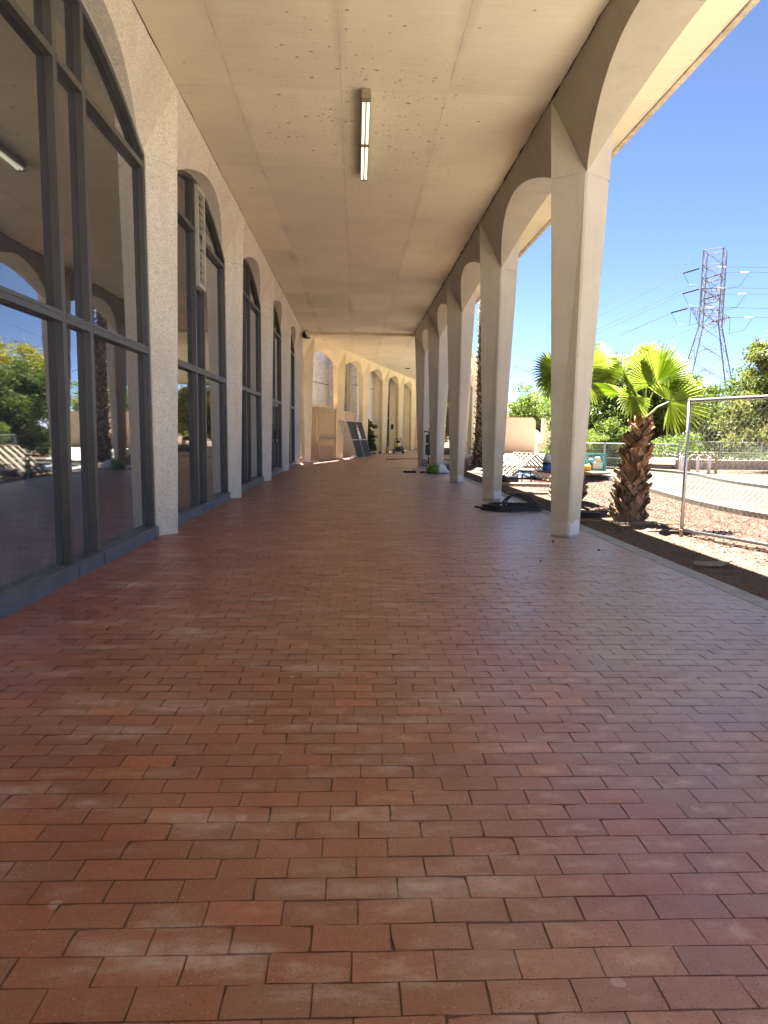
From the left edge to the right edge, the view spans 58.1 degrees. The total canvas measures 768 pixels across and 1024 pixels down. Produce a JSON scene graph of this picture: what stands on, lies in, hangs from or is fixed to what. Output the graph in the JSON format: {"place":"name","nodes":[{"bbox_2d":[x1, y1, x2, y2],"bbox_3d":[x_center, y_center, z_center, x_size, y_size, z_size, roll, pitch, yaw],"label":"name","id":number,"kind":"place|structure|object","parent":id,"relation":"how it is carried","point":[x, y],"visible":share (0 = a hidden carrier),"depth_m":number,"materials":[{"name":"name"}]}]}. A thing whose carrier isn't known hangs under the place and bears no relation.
{"place":"outdoors","nodes":[
{"label":"outdoors","id":0,"kind":"place"},
{"bbox_2d":[0,449,767,1023],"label":"brick floor","id":1,"kind":"structure","parent":0,"point":[618,631],"depth_m":2.62,"materials":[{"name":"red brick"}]},
{"bbox_2d":[0,0,302,619],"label":"arcade building","id":2,"kind":"structure","parent":1,"relation":"on","point":[151,340],"depth_m":6.97,"materials":[{"name":"concrete"}]},
{"bbox_2d":[0,0,158,619],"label":"window","id":3,"kind":"structure","parent":2,"relation":"in","point":[78,494],"depth_m":5.91,"materials":[{"name":"glass"}]},
{"bbox_2d":[177,169,230,525],"bbox_3d":[-2.884,-2.507,10.789,0.159,5.032,4.323,1,7,-2],"label":"window","id":4,"kind":"structure","parent":2,"relation":"in","point":[203,469],"depth_m":10.81,"materials":[{"name":"glass"}]},
{"bbox_2d":[241,258,263,492],"bbox_3d":[-3.078,-3.056,15.578,0.159,5.032,4.323,1,7,-2],"label":"window","id":5,"kind":"structure","parent":2,"relation":"in","point":[252,453],"depth_m":16.19,"materials":[{"name":"grey glass"}]},
{"bbox_2d":[273,402,275,470],"bbox_3d":[-3.278,-2.190,20.529,0.115,2.140,0.520,1,7,-2],"label":"door","id":6,"kind":"structure","parent":2,"relation":"in","point":[274,430],"depth_m":20.71,"materials":[{"name":"black glass"}]},
{"bbox_2d":[271,303,282,476],"bbox_3d":[-3.272,-3.606,20.367,0.159,5.032,4.323,1,7,-2],"label":"window","id":7,"kind":"structure","parent":2,"relation":"in","point":[277,336],"depth_m":21.76,"materials":[{"name":"grey glass"}]},
{"bbox_2d":[275,403,279,468],"bbox_3d":[-3.310,-2.281,21.321,0.115,2.140,0.915,1,7,-2],"label":"door","id":8,"kind":"structure","parent":2,"relation":"in","point":[276,404],"depth_m":21.64,"materials":[{"name":"black glass"}]},
{"bbox_2d":[289,332,295,467],"bbox_3d":[-3.466,-4.156,25.155,0.159,5.032,4.323,1,7,-2],"label":"window","id":9,"kind":"structure","parent":2,"relation":"in","point":[292,462],"depth_m":26.88,"materials":[{"name":"grey glass"}]},
{"bbox_2d":[311,406,336,460],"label":"metal gate","id":10,"kind":"structure","parent":1,"relation":"on","point":[323,437],"depth_m":31.48,"materials":[{"name":"beige paint"}]},
{"bbox_2d":[339,420,355,458],"bbox_3d":[-1.594,-3.664,34.918,0.603,1.862,2.758,2,7,13],"label":"fence panel","id":11,"kind":"object","parent":1,"relation":"on","point":[345,439],"visible":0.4,"depth_m":33.62,"materials":[{"name":"metal"}]},
{"bbox_2d":[342,420,355,458],"bbox_3d":[-1.439,-3.678,35.056,0.603,1.862,2.818,2,7,13],"label":"fence panel","id":12,"kind":"object","parent":1,"relation":"on","point":[348,439],"visible":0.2,"depth_m":33.73,"materials":[{"name":"metal"}]},
{"bbox_2d":[346,420,371,458],"bbox_3d":[-1.254,-3.696,35.233,0.604,1.862,2.888,2,7,13],"label":"fence panel","id":13,"kind":"object","parent":1,"relation":"on","point":[358,439],"visible":1,"depth_m":35.16,"materials":[{"name":"metal"}]},
{"bbox_2d":[312,351,416,455],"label":"courtyard building","id":14,"kind":"structure","parent":1,"relation":"on","point":[322,394],"depth_m":42.23,"materials":[{"name":"beige paint"}]},
{"bbox_2d":[344,364,346,410],"bbox_3d":[-2.348,-7.717,39.417,0.500,4.300,0.018,2,7,13],"label":"window","id":15,"kind":"structure","parent":14,"relation":"in","point":[345,402],"depth_m":39.46,"materials":[{"name":"grey glass"}]},
{"bbox_2d":[386,383,389,447],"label":"door","id":16,"kind":"structure","parent":14,"relation":"in","point":[387,440],"depth_m":47.16,"materials":[{"name":"brown glass"}]},
{"bbox_2d":[301,332,477,461],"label":"colonnade wing","id":17,"kind":"structure","parent":1,"relation":"on","point":[385,357],"depth_m":34.07,"materials":[{"name":"beige paint"}]},
{"bbox_2d":[387,458,409,459],"bbox_3d":[1.464,-2.690,34.833,3.634,0.036,1.304,-3,8,-31],"label":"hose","id":18,"kind":"object","parent":1,"relation":"on","point":[398,459],"visible":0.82,"depth_m":33.94,"materials":[{"name":"black rubber"}]},
{"bbox_2d":[422,431,429,465],"bbox_3d":[1.756,-2.491,27.175,0.520,1.393,0.359,1,7,-2],"label":"hand truck","id":19,"kind":"object","parent":1,"relation":"on","point":[427,449],"visible":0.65,"depth_m":27.14,"materials":[{"name":"black metal"}]},
{"bbox_2d":[426,463,448,473],"bbox_3d":[1.747,-1.435,22.568,0.731,0.347,0.505,0,7,-10],"label":"soil bag","id":20,"kind":"object","parent":1,"relation":"on","point":[439,468],"visible":0.99,"depth_m":22.36,"materials":[{"name":"green plastic"}]},
{"bbox_2d":[132,0,759,537],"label":"walkway canopy","id":21,"kind":"object","parent":1,"relation":"on","point":[502,132],"visible":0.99,"depth_m":8.65,"materials":[{"name":"beige paint"}]},
{"bbox_2d":[302,330,309,338],"bbox_3d":[-3.068,-6.986,27.169,0.280,0.326,0.240,4,7,25],"label":"floodlight","id":22,"kind":"object","parent":21,"relation":"attached to","point":[305,334],"visible":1,"depth_m":27.11,"materials":[{"name":"black plastic"}]},
{"bbox_2d":[360,88,370,180],"bbox_3d":[-0.258,-5.011,9.332,0.118,0.125,2.690,1,7,-2],"label":"ceiling light","id":23,"kind":"object","parent":21,"relation":"attached to","point":[365,116],"visible":1,"depth_m":8.94,"materials":[{"name":"beige plastic"}]},
{"bbox_2d":[474,493,546,511],"bbox_3d":[2.224,-0.182,11.916,1.028,0.291,0.924,-5,9,-42],"label":"hose coil","id":24,"kind":"object","parent":1,"relation":"on","point":[504,506],"visible":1,"depth_m":11.80,"materials":[{"name":"black rubber"}]},
{"bbox_2d":[392,438,403,453],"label":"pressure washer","id":25,"kind":"object","parent":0,"point":[397,448],"visible":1,"depth_m":43.36,"materials":[{"name":"black plastic"}]},
{"bbox_2d":[444,448,448,454],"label":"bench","id":26,"kind":"object","parent":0,"point":[446,452],"visible":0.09,"depth_m":42.15,"materials":[{"name":"grey"}]},
{"bbox_2d":[300,435,767,599],"bbox_3d":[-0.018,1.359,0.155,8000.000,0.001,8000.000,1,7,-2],"label":"ground","id":27,"kind":"structure","parent":0,"point":[738,568],"depth_m":9.68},
{"bbox_2d":[429,397,467,443],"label":"hedge tree","id":28,"kind":"object","parent":27,"relation":"on","point":[447,428],"visible":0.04,"depth_m":59.79,"materials":[{"name":"green plant"}]},
{"bbox_2d":[470,302,481,464],"bbox_3d":[4.162,-8.868,28.259,3.832,14.161,4.057,1,7,-2],"label":"tall palm","id":29,"kind":"object","parent":27,"relation":"on","point":[477,450],"visible":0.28,"depth_m":28.64,"materials":[{"name":"brown plant"}]},
{"bbox_2d":[502,470,518,482],"bbox_3d":[3.443,-0.946,18.922,0.471,0.407,0.344,1,7,-2],"label":"black bag","id":30,"kind":"object","parent":27,"relation":"on","point":[513,477],"visible":0.67,"depth_m":18.79,"materials":[{"name":"plastic"}]},
{"bbox_2d":[474,470,550,477],"bbox_3d":[4.754,-1.291,23.231,2.652,0.117,3.301,-1,7,-14],"label":"tarp","id":31,"kind":"object","parent":27,"relation":"on","point":[525,474],"visible":0.27,"depth_m":22.92,"materials":[{"name":"blue plastic"}]},
{"bbox_2d":[503,452,550,481],"bbox_3d":[4.024,-1.280,19.865,2.010,0.860,1.324,-1,7,-17],"label":"slatted rack","id":32,"kind":"object","parent":27,"relation":"on","point":[529,458],"visible":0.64,"depth_m":19.84,"materials":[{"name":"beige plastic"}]},
{"bbox_2d":[519,469,534,482],"bbox_3d":[3.940,-0.970,19.088,0.410,0.442,0.410,1,7,-2],"label":"side stool","id":33,"kind":"object","parent":27,"relation":"on","point":[530,470],"visible":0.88,"depth_m":18.95,"materials":[{"name":"white paint"}]},
{"bbox_2d":[506,491,548,494],"bbox_3d":[3.541,-0.437,16.035,1.408,0.050,0.100,1,7,4],"label":"timber plank","id":34,"kind":"object","parent":27,"relation":"on","point":[513,492],"visible":0.64,"depth_m":16.00,"materials":[{"name":"wood"}]},
{"bbox_2d":[507,378,550,432],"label":"desert tree","id":35,"kind":"object","parent":27,"relation":"on","point":[522,407],"visible":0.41,"depth_m":59.44,"materials":[{"name":"green plant"}]},
{"bbox_2d":[540,433,601,455],"bbox_3d":[10.003,-3.377,34.847,4.470,1.863,2.785,1,7,-2],"label":"scrub bush","id":36,"kind":"object","parent":27,"relation":"on","point":[548,449],"visible":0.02,"depth_m":34.58,"materials":[{"name":"green plant"}]},
{"bbox_2d":[537,469,610,511],"bbox_3d":[3.416,-0.383,12.536,1.290,0.739,1.290,1,7,-2],"label":"round table","id":37,"kind":"object","parent":27,"relation":"on","point":[588,473],"visible":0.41,"depth_m":12.16,"materials":[{"name":"white plastic"}]},
{"bbox_2d":[542,453,550,470],"bbox_3d":[2.918,-0.898,12.356,0.165,0.310,0.165,-5,9,-41],"label":"water jug","id":38,"kind":"object","parent":37,"relation":"on","point":[546,463],"visible":0.82,"depth_m":12.30,"materials":[{"name":"blue plastic"}]},
{"bbox_2d":[584,465,590,470],"bbox_3d":[3.558,-0.790,12.341,0.240,0.107,0.146,1,7,-2],"label":"yellow box","id":39,"kind":"object","parent":37,"relation":"on","point":[587,467],"visible":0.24,"depth_m":12.28,"materials":[{"name":"plastic"}]},
{"bbox_2d":[585,453,606,470],"bbox_3d":[3.830,-0.911,12.556,0.375,0.316,0.170,1,7,-2],"label":"tote bag","id":40,"kind":"object","parent":37,"relation":"on","point":[599,464],"visible":0.82,"depth_m":12.51,"materials":[{"name":"teal fabric"}]},
{"bbox_2d":[529,387,620,436],"bbox_3d":[10.580,-5.016,35.608,6.118,4.920,4.840,1,7,-2],"label":"mesquite tree","id":41,"kind":"object","parent":27,"relation":"on","point":[545,412],"depth_m":35.49,"materials":[{"name":"green plant"}]},
{"bbox_2d":[531,340,624,499],"bbox_3d":[3.970,-1.863,14.145,1.538,3.491,1.439,6,9,40],"label":"fan palm","id":42,"kind":"object","parent":27,"relation":"on","point":[606,368],"visible":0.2,"depth_m":14.04,"materials":[{"name":"green plant"}]},
{"bbox_2d":[580,512,600,517],"bbox_3d":[3.327,0.036,11.694,0.640,0.080,0.090,2,7,12],"label":"black bar","id":43,"kind":"object","parent":27,"relation":"on","point":[590,514],"visible":0.57,"depth_m":11.62,"materials":[{"name":"plastic"}]},
{"bbox_2d":[442,455,767,610],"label":"kerb","id":44,"kind":"structure","parent":27,"relation":"on","point":[735,592],"depth_m":6.91,"materials":[{"name":"concrete"}]},
{"bbox_2d":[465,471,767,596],"bbox_3d":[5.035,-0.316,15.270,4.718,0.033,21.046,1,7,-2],"label":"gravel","id":45,"kind":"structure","parent":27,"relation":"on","point":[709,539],"depth_m":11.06,"materials":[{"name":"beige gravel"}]},
{"bbox_2d":[479,482,550,486],"bbox_3d":[3.548,-0.730,18.344,2.022,0.100,0.100,1,7,6],"label":"plastic pipe","id":46,"kind":"object","parent":45,"relation":"on","point":[527,484],"visible":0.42,"depth_m":18.28,"materials":[{"name":"white plastic"}]},
{"bbox_2d":[586,418,652,465],"bbox_3d":[10.588,-3.157,31.441,3.289,2.178,2.843,1,7,-2],"label":"light bush","id":47,"kind":"object","parent":27,"relation":"on","point":[593,436],"visible":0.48,"depth_m":30.99,"materials":[{"name":"green plant"}]},
{"bbox_2d":[587,442,679,468],"bbox_3d":[10.161,-2.396,29.401,4.777,1.100,0.068,1,7,1],"label":"chain link fence","id":48,"kind":"object","parent":27,"relation":"on","point":[605,443],"visible":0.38,"depth_m":29.36,"materials":[{"name":"metal"}]},
{"bbox_2d":[580,519,716,525],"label":"dead fronds","id":49,"kind":"object","parent":27,"relation":"on","point":[644,523],"visible":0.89,"depth_m":10.82,"materials":[{"name":"plant"}]},
{"bbox_2d":[591,341,712,521],"bbox_3d":[4.056,-1.217,11.001,1.830,2.920,1.267,7,9,44],"label":"fan palm","id":50,"kind":"object","parent":27,"relation":"on","point":[630,496],"visible":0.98,"depth_m":10.86,"materials":[{"name":"green plant"}]},
{"bbox_2d":[588,362,725,444],"bbox_3d":[12.676,-4.629,33.085,7.773,4.841,5.982,1,7,-2],"label":"mesquite tree","id":51,"kind":"object","parent":27,"relation":"on","point":[607,408],"visible":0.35,"depth_m":32.11,"materials":[{"name":"green plant"}]},
{"bbox_2d":[679,456,681,470],"bbox_3d":[11.504,-1.854,26.798,0.110,0.650,0.110,1,7,-2],"label":"bollard","id":52,"kind":"object","parent":27,"relation":"on","point":[680,459],"visible":0.66,"depth_m":26.76,"materials":[{"name":"white paint"}]},
{"bbox_2d":[681,456,683,470],"bbox_3d":[11.337,-1.791,26.224,0.110,0.650,0.110,1,7,-2],"label":"bollard","id":53,"kind":"object","parent":27,"relation":"on","point":[682,465],"visible":0.65,"depth_m":26.18,"materials":[{"name":"white paint"}]},
{"bbox_2d":[696,457,699,472],"bbox_3d":[11.797,-1.758,25.985,0.110,0.650,0.110,1,7,-2],"label":"bollard","id":54,"kind":"object","parent":27,"relation":"on","point":[698,463],"visible":0.78,"depth_m":25.95,"materials":[{"name":"white paint"}]},
{"bbox_2d":[687,452,717,473],"bbox_3d":[12.158,-1.879,26.368,1.160,0.814,0.216,1,7,-2],"label":"backflow valve","id":55,"kind":"object","parent":27,"relation":"on","point":[711,454],"visible":0.89,"depth_m":26.31,"materials":[{"name":"beige metal"}]},
{"bbox_2d":[650,428,767,460],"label":"thicket","id":56,"kind":"object","parent":27,"relation":"on","point":[669,440],"visible":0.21,"depth_m":42.71,"materials":[{"name":"green plant"}]},
{"bbox_2d":[707,457,710,473],"bbox_3d":[12.274,-1.762,26.084,0.110,0.650,0.110,1,7,-2],"label":"bollard","id":57,"kind":"object","parent":27,"relation":"on","point":[709,465],"visible":0.95,"depth_m":26.05,"materials":[{"name":"white paint"}]},
{"bbox_2d":[671,247,752,440],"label":"lattice tower","id":58,"kind":"structure","parent":27,"relation":"on","point":[720,301],"depth_m":148.26,"materials":[{"name":"metal"}]},
{"bbox_2d":[510,313,669,377],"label":"power line","id":59,"kind":"object","parent":58,"relation":"attached to","point":[618,335],"visible":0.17,"depth_m":163.48,"materials":[{"name":"metal"}]},
{"bbox_2d":[512,295,678,367],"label":"power line","id":60,"kind":"object","parent":58,"relation":"attached to","point":[616,324],"visible":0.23,"depth_m":170.66,"materials":[{"name":"metal"}]},
{"bbox_2d":[517,273,682,353],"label":"power line","id":61,"kind":"object","parent":58,"relation":"attached to","point":[618,306],"visible":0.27,"depth_m":174.44,"materials":[{"name":"metal"}]},
{"bbox_2d":[517,281,699,361],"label":"power line","id":62,"kind":"object","parent":58,"relation":"attached to","point":[623,317],"visible":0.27,"depth_m":180.70,"materials":[{"name":"metal"}]},
{"bbox_2d":[516,257,700,344],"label":"power line","id":63,"kind":"object","parent":58,"relation":"attached to","point":[630,292],"visible":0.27,"depth_m":181.62,"materials":[{"name":"metal"}]},
{"bbox_2d":[694,560,734,565],"bbox_3d":[3.517,0.541,7.327,0.544,0.048,0.118,-1,7,-19],"label":"dead leaf","id":64,"kind":"object","parent":27,"relation":"on","point":[714,563],"visible":1,"depth_m":7.31,"materials":[{"name":"plant"}]},
{"bbox_2d":[675,459,767,469],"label":"retaining wall","id":65,"kind":"structure","parent":27,"relation":"on","point":[740,466],"depth_m":29.99,"materials":[{"name":"brick"}]},
{"bbox_2d":[678,441,767,460],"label":"chain link fence","id":66,"kind":"object","parent":65,"relation":"on","point":[720,452],"visible":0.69,"depth_m":30.06,"materials":[{"name":"metal"}]},
{"bbox_2d":[679,395,767,546],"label":"temporary fence","id":67,"kind":"object","parent":27,"relation":"on","point":[685,476],"visible":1,"depth_m":9.13,"materials":[{"name":"metal"}]},
{"bbox_2d":[689,364,767,456],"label":"mesquite tree","id":68,"kind":"object","parent":27,"relation":"on","point":[729,389],"visible":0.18,"depth_m":36.10,"materials":[{"name":"green plant"}]},
{"bbox_2d":[706,331,767,449],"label":"olive tree","id":69,"kind":"object","parent":27,"relation":"on","point":[757,353],"visible":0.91,"depth_m":28.29,"materials":[{"name":"green plant"}]},
{"bbox_2d":[429,401,691,435],"bbox_3d":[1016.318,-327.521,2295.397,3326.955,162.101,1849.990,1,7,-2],"label":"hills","id":70,"kind":"structure","parent":0,"point":[537,433],"depth_m":2639.21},
{"bbox_2d":[469,467,767,511],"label":"road","id":71,"kind":"structure","parent":0,"point":[673,482],"depth_m":18.20,"materials":[{"name":"grey asphalt"}]},
{"bbox_2d":[466,465,767,519],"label":"road kerb","id":72,"kind":"structure","parent":71,"relation":"on","point":[678,496],"depth_m":15.79,"materials":[{"name":"concrete"}]},
{"bbox_2d":[469,451,767,465],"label":"path","id":73,"kind":"structure","parent":0,"point":[506,455],"depth_m":43.30,"materials":[{"name":"concrete"}]},
{"bbox_2d":[504,417,535,452],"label":"pink wall","id":74,"kind":"structure","parent":73,"relation":"on","point":[520,435],"depth_m":51.08,"materials":[{"name":"paint"}]},
{"bbox_2d":[537,443,543,453],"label":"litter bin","id":75,"kind":"object","parent":73,"relation":"on","point":[540,446],"visible":0.86,"depth_m":51.40,"materials":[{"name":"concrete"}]},
{"bbox_2d":[540,418,550,453],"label":"concrete pillar","id":76,"kind":"structure","parent":73,"relation":"on","point":[544,428],"depth_m":51.38,"materials":[{"name":"beige paint"}]},
{"bbox_2d":[608,340,726,407],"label":"palo verde tree","id":77,"kind":"object","parent":73,"relation":"on","point":[639,352],"visible":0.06,"depth_m":50.54,"materials":[{"name":"green plant"}]},
{"bbox_2d":[472,0,767,403],"label":"sky","id":78,"kind":"structure","parent":0,"point":[693,179],"materials":[{"name":"blue"}]},
{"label":"planting bed","id":79,"kind":"structure","parent":0,"visible":0},
{"bbox_2d":[367,419,377,451],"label":"shrub","id":80,"kind":"object","parent":79,"relation":"on","point":[371,443],"visible":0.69,"depth_m":41.62,"materials":[{"name":"green plant"}]}
]}

